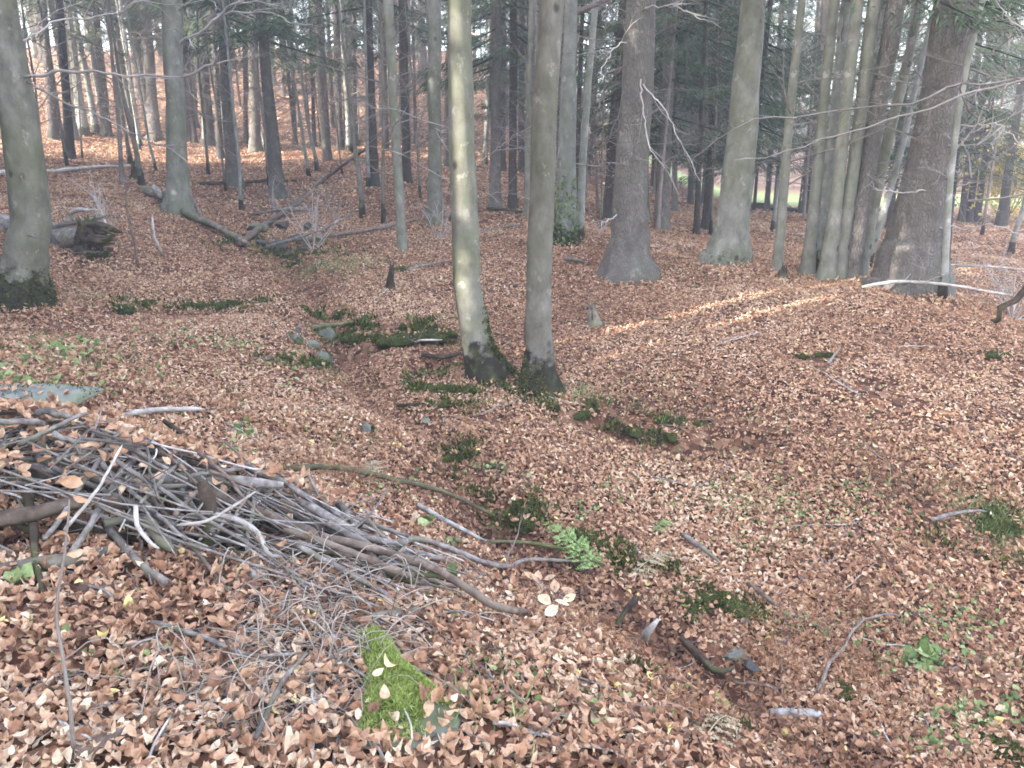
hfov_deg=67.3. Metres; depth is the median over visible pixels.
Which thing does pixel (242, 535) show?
stick
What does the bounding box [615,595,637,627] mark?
stick
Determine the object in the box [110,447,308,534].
stick
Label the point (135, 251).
stick
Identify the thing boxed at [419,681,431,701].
fallen leaf
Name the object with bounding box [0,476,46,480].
stick
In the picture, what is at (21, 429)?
stick
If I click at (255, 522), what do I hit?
stick
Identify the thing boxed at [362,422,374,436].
stone
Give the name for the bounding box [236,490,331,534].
stick
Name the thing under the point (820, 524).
twig
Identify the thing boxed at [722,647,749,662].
stone
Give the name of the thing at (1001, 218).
spruce tree
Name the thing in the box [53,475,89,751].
beech sapling
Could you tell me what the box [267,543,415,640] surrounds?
stick
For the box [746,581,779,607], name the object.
stick
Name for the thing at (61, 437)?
stick
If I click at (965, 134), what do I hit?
beech sapling
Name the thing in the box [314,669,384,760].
twig
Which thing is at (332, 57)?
spruce tree
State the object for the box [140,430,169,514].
stick
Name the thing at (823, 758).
twig
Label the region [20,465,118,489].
stick
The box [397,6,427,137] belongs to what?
beech tree
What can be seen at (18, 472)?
stick
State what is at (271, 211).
stick
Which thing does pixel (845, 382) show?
twig
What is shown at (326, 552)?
stick
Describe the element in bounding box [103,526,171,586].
stick
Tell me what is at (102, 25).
sky
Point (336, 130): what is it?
beech sapling
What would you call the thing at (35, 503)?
stick
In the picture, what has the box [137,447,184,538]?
stick
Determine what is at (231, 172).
spruce tree
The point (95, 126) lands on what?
beech tree
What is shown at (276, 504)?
stick
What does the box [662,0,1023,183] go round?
tree branch
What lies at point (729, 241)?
beech tree
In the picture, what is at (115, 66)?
beech sapling
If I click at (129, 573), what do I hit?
twig
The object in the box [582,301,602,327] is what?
stump
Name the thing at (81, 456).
stick
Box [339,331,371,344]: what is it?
moss cushion
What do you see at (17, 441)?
stick
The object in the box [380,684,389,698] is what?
fallen leaf
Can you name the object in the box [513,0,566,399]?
beech tree
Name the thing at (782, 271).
stump
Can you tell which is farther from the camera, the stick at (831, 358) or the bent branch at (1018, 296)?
the bent branch at (1018, 296)
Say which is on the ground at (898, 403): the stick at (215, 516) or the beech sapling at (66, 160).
the beech sapling at (66, 160)
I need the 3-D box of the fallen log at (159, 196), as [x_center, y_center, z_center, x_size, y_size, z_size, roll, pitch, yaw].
[-6.444,-3.333,14.761,0.696,1.003,5.170,-14,21,-40]
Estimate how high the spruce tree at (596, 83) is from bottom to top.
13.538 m
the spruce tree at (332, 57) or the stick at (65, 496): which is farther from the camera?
the spruce tree at (332, 57)
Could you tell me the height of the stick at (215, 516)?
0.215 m
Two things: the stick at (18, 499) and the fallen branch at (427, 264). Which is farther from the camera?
the fallen branch at (427, 264)
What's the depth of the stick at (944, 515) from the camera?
5.87 m
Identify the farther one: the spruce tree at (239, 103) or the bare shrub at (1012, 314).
the spruce tree at (239, 103)
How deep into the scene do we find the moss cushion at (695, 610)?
4.85 m
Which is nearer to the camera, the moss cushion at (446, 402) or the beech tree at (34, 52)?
the moss cushion at (446, 402)
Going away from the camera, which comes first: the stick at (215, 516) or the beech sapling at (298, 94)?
the stick at (215, 516)
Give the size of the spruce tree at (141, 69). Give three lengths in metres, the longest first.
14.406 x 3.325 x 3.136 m
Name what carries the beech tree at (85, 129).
on the ground at (898, 403)
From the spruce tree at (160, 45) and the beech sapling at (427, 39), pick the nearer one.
the beech sapling at (427, 39)
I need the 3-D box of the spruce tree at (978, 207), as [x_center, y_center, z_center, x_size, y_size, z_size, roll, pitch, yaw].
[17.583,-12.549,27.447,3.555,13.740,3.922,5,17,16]
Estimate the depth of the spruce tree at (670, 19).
16.46 m
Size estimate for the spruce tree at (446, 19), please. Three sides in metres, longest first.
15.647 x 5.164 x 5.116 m
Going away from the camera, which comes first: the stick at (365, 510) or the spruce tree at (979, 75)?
the stick at (365, 510)
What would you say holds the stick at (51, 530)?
on the leaf litter at (26, 409)
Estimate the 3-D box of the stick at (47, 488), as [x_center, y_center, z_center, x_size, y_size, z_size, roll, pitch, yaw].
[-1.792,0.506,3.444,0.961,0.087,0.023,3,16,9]
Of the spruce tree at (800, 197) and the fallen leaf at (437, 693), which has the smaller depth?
the fallen leaf at (437, 693)
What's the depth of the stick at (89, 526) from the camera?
3.38 m
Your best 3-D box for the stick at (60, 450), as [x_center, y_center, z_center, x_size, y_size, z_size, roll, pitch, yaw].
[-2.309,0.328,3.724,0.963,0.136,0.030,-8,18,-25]
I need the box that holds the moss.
[84,233,1023,746]
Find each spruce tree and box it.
[17,0,115,140]
[18,0,113,139]
[20,0,138,160]
[29,6,37,52]
[32,0,122,118]
[33,0,50,63]
[34,0,160,136]
[46,1,154,93]
[80,0,217,141]
[84,0,160,117]
[102,0,161,118]
[118,2,218,142]
[118,4,239,70]
[122,0,324,188]
[123,2,161,97]
[125,5,229,141]
[136,3,144,66]
[139,0,247,145]
[141,2,242,127]
[153,9,246,116]
[154,18,162,61]
[182,0,369,198]
[183,0,250,158]
[195,0,314,152]
[227,1,285,143]
[228,15,247,105]
[230,0,307,144]
[232,0,306,85]
[241,4,332,143]
[266,0,375,160]
[268,0,427,186]
[273,2,308,94]
[275,1,341,147]
[278,2,411,143]
[293,0,376,128]
[300,0,380,149]
[306,0,374,116]
[310,0,394,146]
[326,0,446,150]
[355,0,425,126]
[359,5,421,54]
[362,0,480,143]
[364,0,480,182]
[401,0,590,210]
[411,0,489,166]
[415,0,446,86]
[420,1,485,36]
[441,0,601,208]
[442,0,528,170]
[471,0,517,90]
[473,0,563,173]
[473,2,518,126]
[506,0,528,156]
[518,4,599,154]
[533,0,708,218]
[534,0,623,208]
[562,0,723,284]
[576,0,732,218]
[576,5,613,175]
[577,0,801,170]
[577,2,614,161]
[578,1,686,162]
[582,1,618,155]
[588,0,774,230]
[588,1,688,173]
[592,0,655,125]
[614,0,794,234]
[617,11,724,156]
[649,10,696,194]
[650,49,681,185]
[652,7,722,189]
[653,0,731,211]
[654,0,814,230]
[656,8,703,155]
[658,0,759,203]
[671,0,738,202]
[671,1,797,172]
[677,0,837,209]
[678,1,814,168]
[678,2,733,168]
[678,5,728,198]
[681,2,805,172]
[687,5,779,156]
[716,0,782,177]
[751,0,808,209]
[758,0,822,210]
[760,4,804,183]
[763,0,812,161]
[763,0,814,136]
[763,0,827,203]
[767,0,867,173]
[767,8,837,208]
[768,0,920,147]
[775,0,816,157]
[776,0,864,213]
[787,0,1023,280]
[799,0,920,181]
[800,9,865,147]
[827,0,1023,260]
[830,7,924,162]
[852,0,974,228]
[855,0,1023,297]
[882,0,1023,167]
[888,4,926,179]
[889,0,930,179]
[889,9,998,141]
[901,6,1023,222]
[906,6,1016,185]
[916,0,1023,222]
[962,7,1023,221]
[964,0,1023,226]
[968,8,1013,190]
[980,7,1023,186]
[981,51,1023,179]
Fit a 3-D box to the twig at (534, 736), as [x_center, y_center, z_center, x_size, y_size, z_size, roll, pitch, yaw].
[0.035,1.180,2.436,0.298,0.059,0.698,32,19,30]
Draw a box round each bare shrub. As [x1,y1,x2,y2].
[80,186,118,234]
[255,181,348,249]
[413,194,451,239]
[972,251,1023,319]
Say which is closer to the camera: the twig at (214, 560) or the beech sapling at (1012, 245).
the twig at (214, 560)
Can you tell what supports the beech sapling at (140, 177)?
on the ground at (898, 403)
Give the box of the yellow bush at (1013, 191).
[954,108,1023,224]
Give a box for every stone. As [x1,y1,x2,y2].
[246,222,268,231]
[255,240,266,244]
[270,239,287,248]
[275,221,288,229]
[282,252,291,257]
[287,234,305,240]
[287,332,303,345]
[294,327,300,333]
[303,222,310,229]
[305,340,319,348]
[312,235,323,241]
[318,326,336,341]
[318,350,332,363]
[354,624,461,754]
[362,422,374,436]
[422,417,430,423]
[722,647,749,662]
[739,618,749,625]
[743,659,760,673]
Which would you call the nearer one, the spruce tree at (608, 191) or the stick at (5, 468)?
the stick at (5, 468)
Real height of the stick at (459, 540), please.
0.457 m
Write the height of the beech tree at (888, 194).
13.457 m
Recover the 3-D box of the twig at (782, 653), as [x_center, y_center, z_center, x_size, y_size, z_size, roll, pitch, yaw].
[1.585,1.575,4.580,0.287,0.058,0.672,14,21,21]
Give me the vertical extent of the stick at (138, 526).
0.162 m
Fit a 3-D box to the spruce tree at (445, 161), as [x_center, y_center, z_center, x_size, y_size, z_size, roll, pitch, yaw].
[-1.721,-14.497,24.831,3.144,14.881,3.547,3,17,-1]
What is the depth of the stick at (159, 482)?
3.65 m
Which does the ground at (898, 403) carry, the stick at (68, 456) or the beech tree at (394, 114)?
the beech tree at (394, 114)
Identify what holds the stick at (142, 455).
on the leaf litter at (26, 409)
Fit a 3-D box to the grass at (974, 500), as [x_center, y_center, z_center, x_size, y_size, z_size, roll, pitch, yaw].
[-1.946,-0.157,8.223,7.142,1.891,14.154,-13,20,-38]
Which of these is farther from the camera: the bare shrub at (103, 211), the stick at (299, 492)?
the bare shrub at (103, 211)
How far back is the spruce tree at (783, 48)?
60.52 m
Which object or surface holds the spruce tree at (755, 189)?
on the ground at (898, 403)
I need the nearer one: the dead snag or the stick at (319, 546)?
the stick at (319, 546)
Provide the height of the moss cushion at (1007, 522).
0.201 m
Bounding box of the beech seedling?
[524,570,575,615]
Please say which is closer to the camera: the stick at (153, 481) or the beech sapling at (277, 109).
the stick at (153, 481)
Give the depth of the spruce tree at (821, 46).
24.82 m
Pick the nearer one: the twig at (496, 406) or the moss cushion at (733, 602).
the moss cushion at (733, 602)
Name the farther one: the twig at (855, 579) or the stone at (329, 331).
the stone at (329, 331)
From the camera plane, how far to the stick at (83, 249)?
11.28 m
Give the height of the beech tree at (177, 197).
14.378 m
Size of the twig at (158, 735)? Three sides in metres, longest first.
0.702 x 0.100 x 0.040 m
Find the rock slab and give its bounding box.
[0,381,104,404]
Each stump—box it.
[129,160,136,179]
[384,254,395,289]
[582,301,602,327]
[774,262,788,278]
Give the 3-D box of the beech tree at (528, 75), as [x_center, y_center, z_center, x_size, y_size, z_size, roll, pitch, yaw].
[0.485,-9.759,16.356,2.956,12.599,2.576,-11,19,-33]
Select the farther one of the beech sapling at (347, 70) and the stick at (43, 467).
the beech sapling at (347, 70)
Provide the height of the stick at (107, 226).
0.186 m
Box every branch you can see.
[305,201,450,240]
[310,320,353,329]
[396,402,424,406]
[406,260,451,269]
[421,352,461,358]
[479,224,521,232]
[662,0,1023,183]
[679,636,734,674]
[862,254,1016,296]
[951,238,1023,269]
[990,285,1023,323]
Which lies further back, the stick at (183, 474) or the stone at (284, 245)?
the stone at (284, 245)
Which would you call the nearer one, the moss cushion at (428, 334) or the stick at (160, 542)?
the stick at (160, 542)
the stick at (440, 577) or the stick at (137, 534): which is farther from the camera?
the stick at (440, 577)
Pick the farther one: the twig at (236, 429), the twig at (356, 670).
the twig at (236, 429)
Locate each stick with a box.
[0,411,74,415]
[0,418,46,426]
[0,424,49,447]
[0,428,80,486]
[0,436,27,441]
[0,439,56,487]
[0,441,99,455]
[0,469,207,546]
[0,475,46,485]
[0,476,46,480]
[0,479,199,550]
[0,482,24,485]
[0,490,110,495]
[0,492,102,528]
[0,496,154,526]
[0,545,12,552]
[0,546,109,575]
[1,434,184,531]
[2,420,113,462]
[3,467,144,496]
[4,429,78,438]
[5,423,93,432]
[5,473,23,506]
[6,426,36,450]
[6,456,143,527]
[8,407,109,471]
[9,405,67,418]
[10,464,213,562]
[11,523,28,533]
[13,424,71,450]
[15,480,212,512]
[16,412,88,446]
[18,420,57,488]
[19,447,145,454]
[19,469,283,488]
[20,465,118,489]
[21,479,44,593]
[25,430,114,485]
[26,441,204,514]
[27,461,186,489]
[30,441,225,524]
[32,439,125,462]
[33,493,115,544]
[34,408,71,418]
[40,452,127,477]
[41,413,129,540]
[46,428,179,471]
[50,430,125,459]
[51,430,132,512]
[52,197,114,227]
[53,459,278,524]
[55,431,133,460]
[60,521,255,556]
[63,445,122,530]
[64,725,134,766]
[65,207,96,226]
[66,432,120,469]
[68,438,148,551]
[72,245,112,255]
[75,227,112,246]
[76,420,258,470]
[79,422,187,480]
[88,456,186,555]
[90,502,378,607]
[91,220,121,232]
[91,463,128,529]
[94,425,299,476]
[100,425,280,498]
[101,447,294,539]
[102,506,270,526]
[103,447,528,613]
[103,450,309,577]
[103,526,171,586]
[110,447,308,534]
[116,182,138,267]
[118,470,143,531]
[124,407,204,415]
[127,448,157,538]
[128,450,208,470]
[128,532,365,575]
[129,493,363,525]
[133,505,159,549]
[136,428,247,461]
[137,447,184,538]
[138,490,193,494]
[139,460,186,503]
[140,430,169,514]
[140,509,362,563]
[142,515,174,551]
[143,450,231,467]
[144,445,327,524]
[145,483,240,603]
[149,449,369,526]
[149,620,303,657]
[151,216,163,254]
[151,439,249,509]
[151,473,227,508]
[155,446,261,545]
[159,457,215,533]
[160,525,300,562]
[161,465,192,483]
[162,419,246,470]
[163,441,201,510]
[166,551,436,577]
[170,469,188,536]
[172,454,231,516]
[172,461,222,483]
[174,494,230,547]
[176,530,417,584]
[177,482,262,525]
[177,521,351,558]
[180,521,307,585]
[183,458,300,521]
[183,487,278,550]
[187,466,241,477]
[189,470,315,493]
[192,525,344,627]
[193,466,366,526]
[194,474,281,529]
[195,467,207,514]
[196,479,218,552]
[197,450,264,518]
[199,492,272,540]
[201,463,404,594]
[208,465,294,520]
[209,469,262,496]
[211,498,302,547]
[214,518,464,593]
[215,493,291,572]
[215,512,312,571]
[217,507,293,539]
[219,538,440,587]
[222,488,279,525]
[226,520,307,590]
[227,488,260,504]
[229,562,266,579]
[234,461,266,515]
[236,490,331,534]
[241,189,334,219]
[242,469,323,521]
[244,462,408,537]
[244,512,281,528]
[245,477,262,553]
[253,652,307,739]
[260,490,410,565]
[264,190,355,248]
[264,477,360,505]
[267,509,315,528]
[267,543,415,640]
[268,522,298,540]
[270,488,368,532]
[272,543,327,549]
[276,489,395,521]
[280,498,384,534]
[283,528,457,587]
[284,463,494,516]
[288,539,420,557]
[291,491,349,576]
[295,541,391,598]
[297,477,450,562]
[297,551,420,603]
[302,489,376,557]
[305,482,411,531]
[305,497,430,584]
[307,488,484,575]
[310,496,439,566]
[310,548,493,620]
[316,495,418,583]
[326,520,432,583]
[326,527,407,570]
[333,507,463,561]
[334,501,393,590]
[351,606,426,626]
[352,548,449,582]
[369,506,585,568]
[369,579,430,589]
[394,549,487,580]
[401,328,441,345]
[417,503,486,541]
[418,591,449,602]
[453,537,605,564]
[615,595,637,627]
[640,618,659,642]
[647,315,672,319]
[681,532,719,562]
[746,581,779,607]
[770,708,825,719]
[816,613,897,690]
[827,347,840,363]
[931,509,986,521]
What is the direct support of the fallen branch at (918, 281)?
on the ground at (898, 403)
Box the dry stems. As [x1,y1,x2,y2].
[0,528,934,767]
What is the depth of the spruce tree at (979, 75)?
29.70 m
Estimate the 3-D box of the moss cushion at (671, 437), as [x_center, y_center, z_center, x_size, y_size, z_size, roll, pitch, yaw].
[1.460,0.499,7.211,0.225,0.090,0.234,3,16,10]
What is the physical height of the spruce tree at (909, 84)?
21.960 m
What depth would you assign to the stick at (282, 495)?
3.97 m
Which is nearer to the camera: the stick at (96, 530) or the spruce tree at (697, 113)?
the stick at (96, 530)
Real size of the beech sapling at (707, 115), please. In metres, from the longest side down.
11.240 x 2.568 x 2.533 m
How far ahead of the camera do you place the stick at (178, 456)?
4.27 m
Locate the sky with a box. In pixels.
[18,0,1023,148]
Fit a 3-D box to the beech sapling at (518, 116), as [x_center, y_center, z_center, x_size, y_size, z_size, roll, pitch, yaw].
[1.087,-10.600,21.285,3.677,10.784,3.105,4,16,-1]
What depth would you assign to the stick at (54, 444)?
4.03 m
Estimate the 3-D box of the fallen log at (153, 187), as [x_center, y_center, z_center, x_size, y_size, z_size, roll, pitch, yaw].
[-7.463,-4.004,16.372,0.176,0.425,2.582,-10,19,-30]
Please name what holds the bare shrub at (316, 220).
on the ground at (898, 403)
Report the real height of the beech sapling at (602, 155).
8.732 m
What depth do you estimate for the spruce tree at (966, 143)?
14.16 m
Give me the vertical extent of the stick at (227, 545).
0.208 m
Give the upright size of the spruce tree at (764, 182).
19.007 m
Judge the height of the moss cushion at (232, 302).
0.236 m
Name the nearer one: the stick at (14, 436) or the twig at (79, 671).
the twig at (79, 671)
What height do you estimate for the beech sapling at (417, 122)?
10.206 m
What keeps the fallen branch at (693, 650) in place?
on the ground at (898, 403)
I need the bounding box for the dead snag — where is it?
[237,149,376,245]
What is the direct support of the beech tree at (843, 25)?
on the ground at (898, 403)
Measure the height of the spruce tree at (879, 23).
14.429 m
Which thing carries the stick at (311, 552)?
on the stick
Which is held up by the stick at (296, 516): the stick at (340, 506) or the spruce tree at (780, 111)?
the stick at (340, 506)
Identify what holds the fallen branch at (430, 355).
on the ground at (898, 403)
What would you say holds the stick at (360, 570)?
on the dry stems
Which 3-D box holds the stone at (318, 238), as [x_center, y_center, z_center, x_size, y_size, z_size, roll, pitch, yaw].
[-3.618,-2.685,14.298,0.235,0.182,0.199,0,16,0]
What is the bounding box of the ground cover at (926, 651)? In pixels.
[0,247,1023,754]
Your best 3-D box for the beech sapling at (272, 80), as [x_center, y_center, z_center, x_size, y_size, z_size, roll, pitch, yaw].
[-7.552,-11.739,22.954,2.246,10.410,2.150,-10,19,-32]
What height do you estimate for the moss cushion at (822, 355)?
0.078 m
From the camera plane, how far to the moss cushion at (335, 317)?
10.23 m
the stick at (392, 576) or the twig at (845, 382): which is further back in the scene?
the twig at (845, 382)
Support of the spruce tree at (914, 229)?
on the ground at (898, 403)
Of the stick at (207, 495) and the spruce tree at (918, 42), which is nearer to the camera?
the stick at (207, 495)
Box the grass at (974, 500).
[0,234,1023,767]
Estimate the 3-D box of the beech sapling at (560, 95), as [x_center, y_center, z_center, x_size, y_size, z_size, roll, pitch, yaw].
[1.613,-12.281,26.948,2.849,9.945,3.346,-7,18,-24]
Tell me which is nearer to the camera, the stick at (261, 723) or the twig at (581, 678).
the stick at (261, 723)
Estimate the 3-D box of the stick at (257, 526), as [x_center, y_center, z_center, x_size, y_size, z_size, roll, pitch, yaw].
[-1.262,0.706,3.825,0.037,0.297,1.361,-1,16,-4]
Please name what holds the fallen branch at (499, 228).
on the ground at (898, 403)
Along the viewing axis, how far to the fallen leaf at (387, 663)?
2.59 m
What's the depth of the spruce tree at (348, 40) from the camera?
35.30 m
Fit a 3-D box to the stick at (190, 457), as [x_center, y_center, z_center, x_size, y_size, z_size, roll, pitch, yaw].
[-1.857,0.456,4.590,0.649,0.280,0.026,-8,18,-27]
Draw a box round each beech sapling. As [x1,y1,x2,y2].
[18,2,108,112]
[19,0,100,128]
[19,0,109,166]
[26,46,85,118]
[34,0,221,182]
[40,0,188,185]
[41,3,114,157]
[42,0,165,164]
[53,2,116,106]
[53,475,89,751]
[93,25,123,108]
[99,0,165,150]
[104,1,164,170]
[136,0,259,175]
[152,7,206,146]
[162,0,256,210]
[184,7,253,132]
[188,0,261,190]
[188,16,258,103]
[200,0,359,170]
[204,10,288,150]
[210,10,322,185]
[212,1,309,172]
[237,5,307,120]
[273,4,316,146]
[274,0,339,176]
[277,8,310,126]
[289,0,447,223]
[290,5,342,141]
[305,0,399,132]
[305,0,410,187]
[305,2,364,174]
[311,0,407,219]
[318,0,385,120]
[330,12,374,145]
[358,25,415,116]
[360,0,447,197]
[364,0,427,107]
[378,0,447,138]
[386,1,427,131]
[409,0,479,127]
[411,10,447,129]
[441,1,445,118]
[479,1,576,151]
[479,5,560,151]
[480,0,595,164]
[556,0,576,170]
[557,1,610,206]
[557,5,667,226]
[581,7,621,200]
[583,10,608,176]
[618,0,710,229]
[674,0,780,235]
[675,7,767,165]
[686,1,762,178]
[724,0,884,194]
[762,4,821,231]
[769,0,821,217]
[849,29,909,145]
[906,14,1010,186]
[958,7,1023,234]
[958,26,984,173]
[978,53,1023,253]
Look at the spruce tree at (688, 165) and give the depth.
27.54 m
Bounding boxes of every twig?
[0,667,99,694]
[1,682,90,738]
[16,583,119,607]
[17,542,115,600]
[21,647,151,691]
[23,653,150,691]
[29,585,114,621]
[54,515,126,533]
[54,716,88,760]
[124,604,290,647]
[126,567,157,610]
[135,531,153,584]
[148,687,197,758]
[177,557,264,564]
[193,402,255,439]
[255,433,348,443]
[268,404,348,412]
[282,660,339,759]
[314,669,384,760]
[330,632,412,739]
[332,652,355,765]
[342,661,482,739]
[419,621,522,702]
[469,713,568,767]
[477,395,523,415]
[479,643,614,691]
[492,721,666,767]
[630,529,663,588]
[652,476,740,497]
[659,424,706,430]
[696,461,733,488]
[718,332,758,344]
[735,675,842,707]
[756,622,793,688]
[794,523,848,525]
[796,557,835,582]
[803,726,836,765]
[810,363,857,393]
[824,364,860,398]
[828,513,867,549]
[831,563,878,599]
[850,505,899,553]
[857,635,981,669]
[863,442,912,486]
[865,689,904,764]
[898,675,947,727]
[917,612,1000,650]
[918,441,962,475]
[949,654,999,669]
[960,427,1023,460]
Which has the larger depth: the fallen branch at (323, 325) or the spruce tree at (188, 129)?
the spruce tree at (188, 129)
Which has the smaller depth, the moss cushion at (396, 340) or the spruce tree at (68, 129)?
the moss cushion at (396, 340)
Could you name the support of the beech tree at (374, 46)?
on the ground at (898, 403)
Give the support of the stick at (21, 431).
on the leaf litter at (26, 409)
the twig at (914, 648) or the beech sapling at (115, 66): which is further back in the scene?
the beech sapling at (115, 66)
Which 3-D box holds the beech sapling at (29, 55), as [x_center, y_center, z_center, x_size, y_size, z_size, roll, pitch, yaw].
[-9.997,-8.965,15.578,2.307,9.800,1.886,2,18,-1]
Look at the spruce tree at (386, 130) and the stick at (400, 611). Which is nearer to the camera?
the stick at (400, 611)
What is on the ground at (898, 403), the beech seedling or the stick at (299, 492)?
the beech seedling
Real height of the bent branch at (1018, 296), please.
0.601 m
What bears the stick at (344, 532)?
on the stick at (369, 559)
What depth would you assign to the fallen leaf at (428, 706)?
2.45 m
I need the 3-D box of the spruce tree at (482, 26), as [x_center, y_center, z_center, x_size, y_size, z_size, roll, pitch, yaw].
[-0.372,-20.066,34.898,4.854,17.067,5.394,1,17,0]
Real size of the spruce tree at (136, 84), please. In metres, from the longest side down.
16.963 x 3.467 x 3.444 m
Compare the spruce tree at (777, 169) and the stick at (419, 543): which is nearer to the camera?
the stick at (419, 543)
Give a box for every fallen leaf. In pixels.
[372,668,383,675]
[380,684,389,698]
[384,654,396,666]
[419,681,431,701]
[423,699,433,715]
[431,684,443,701]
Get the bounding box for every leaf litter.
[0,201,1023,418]
[0,380,93,400]
[0,394,358,550]
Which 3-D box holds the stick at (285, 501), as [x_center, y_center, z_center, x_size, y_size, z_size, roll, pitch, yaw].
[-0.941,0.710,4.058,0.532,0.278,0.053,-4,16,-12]
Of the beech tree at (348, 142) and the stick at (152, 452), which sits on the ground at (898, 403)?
the beech tree at (348, 142)
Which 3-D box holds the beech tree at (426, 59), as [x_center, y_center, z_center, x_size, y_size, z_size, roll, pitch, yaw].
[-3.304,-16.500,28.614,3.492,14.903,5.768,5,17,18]
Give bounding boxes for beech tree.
[0,0,268,312]
[27,13,36,57]
[32,6,83,68]
[63,0,91,136]
[72,0,99,132]
[80,0,183,145]
[89,0,160,135]
[159,0,314,216]
[208,5,239,125]
[266,1,332,149]
[326,0,386,153]
[329,0,447,252]
[342,0,558,226]
[359,0,396,74]
[393,0,427,118]
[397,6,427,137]
[418,0,490,163]
[447,0,518,385]
[475,0,602,217]
[479,6,537,123]
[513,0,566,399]
[517,0,588,61]
[518,0,651,239]
[553,0,709,247]
[557,1,599,127]
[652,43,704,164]
[697,0,765,266]
[720,0,863,282]
[756,0,908,271]
[758,0,902,271]
[796,0,839,277]
[834,7,1009,268]
[837,0,880,282]
[849,0,1023,276]
[903,0,1023,301]
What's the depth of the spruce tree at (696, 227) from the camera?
16.21 m
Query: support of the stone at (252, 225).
on the ground at (898, 403)
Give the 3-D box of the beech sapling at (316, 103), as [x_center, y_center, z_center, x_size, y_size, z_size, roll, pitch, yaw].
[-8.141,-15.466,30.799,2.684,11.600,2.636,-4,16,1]
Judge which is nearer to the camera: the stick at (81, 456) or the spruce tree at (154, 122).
the stick at (81, 456)
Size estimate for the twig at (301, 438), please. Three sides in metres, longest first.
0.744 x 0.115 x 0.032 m
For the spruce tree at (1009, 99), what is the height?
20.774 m
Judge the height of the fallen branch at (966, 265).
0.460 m
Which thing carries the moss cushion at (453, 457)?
on the ground at (898, 403)
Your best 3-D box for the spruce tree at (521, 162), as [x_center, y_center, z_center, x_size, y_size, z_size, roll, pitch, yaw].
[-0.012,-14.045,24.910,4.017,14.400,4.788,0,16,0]
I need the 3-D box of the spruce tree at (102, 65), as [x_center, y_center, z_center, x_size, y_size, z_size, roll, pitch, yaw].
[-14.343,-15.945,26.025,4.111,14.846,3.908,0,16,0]
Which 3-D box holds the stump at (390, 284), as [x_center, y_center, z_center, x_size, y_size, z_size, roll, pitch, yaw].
[-1.750,-1.574,11.018,0.181,0.579,0.164,0,16,0]
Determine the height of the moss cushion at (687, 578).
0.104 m
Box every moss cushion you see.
[85,248,112,258]
[111,304,135,316]
[131,299,156,308]
[181,302,204,308]
[212,299,241,312]
[237,305,257,311]
[276,351,296,361]
[302,360,331,367]
[311,249,323,255]
[331,311,345,319]
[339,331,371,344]
[364,332,394,349]
[385,330,414,347]
[394,265,408,271]
[414,329,446,343]
[424,382,440,392]
[432,382,465,395]
[437,395,454,407]
[440,328,459,338]
[441,451,470,465]
[445,361,462,370]
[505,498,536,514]
[508,514,539,534]
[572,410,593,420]
[593,538,619,552]
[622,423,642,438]
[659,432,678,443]
[675,573,702,587]
[679,595,702,623]
[695,588,754,619]
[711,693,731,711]
[750,627,781,640]
[788,352,811,359]
[812,351,837,357]
[832,679,858,702]
[973,512,1022,539]
[976,728,1023,767]
[983,350,1011,360]
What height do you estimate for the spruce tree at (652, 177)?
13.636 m
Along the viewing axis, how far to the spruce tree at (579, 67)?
18.06 m
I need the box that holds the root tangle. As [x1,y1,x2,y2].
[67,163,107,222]
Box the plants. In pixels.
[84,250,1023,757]
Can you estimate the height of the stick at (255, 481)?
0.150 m
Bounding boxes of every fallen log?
[0,165,130,174]
[0,214,116,257]
[140,184,250,244]
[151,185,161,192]
[199,179,296,184]
[486,207,522,212]
[563,256,585,262]
[751,202,798,212]
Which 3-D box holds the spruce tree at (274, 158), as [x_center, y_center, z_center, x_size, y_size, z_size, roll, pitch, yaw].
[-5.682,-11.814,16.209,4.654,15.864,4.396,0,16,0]
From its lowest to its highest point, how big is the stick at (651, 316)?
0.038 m
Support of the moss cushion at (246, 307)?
on the ground at (898, 403)
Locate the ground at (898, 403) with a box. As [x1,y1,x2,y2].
[0,37,1023,767]
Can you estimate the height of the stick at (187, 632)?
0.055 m
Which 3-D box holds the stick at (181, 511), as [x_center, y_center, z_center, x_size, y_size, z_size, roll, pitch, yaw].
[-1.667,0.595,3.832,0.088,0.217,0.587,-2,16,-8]
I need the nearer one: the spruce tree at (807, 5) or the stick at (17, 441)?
the stick at (17, 441)
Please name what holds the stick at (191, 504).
on the stick at (259, 490)
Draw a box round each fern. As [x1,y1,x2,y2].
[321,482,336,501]
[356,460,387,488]
[542,521,603,571]
[627,550,674,580]
[651,520,672,533]
[688,713,742,746]
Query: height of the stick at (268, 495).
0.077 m
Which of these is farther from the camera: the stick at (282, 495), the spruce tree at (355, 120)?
the spruce tree at (355, 120)

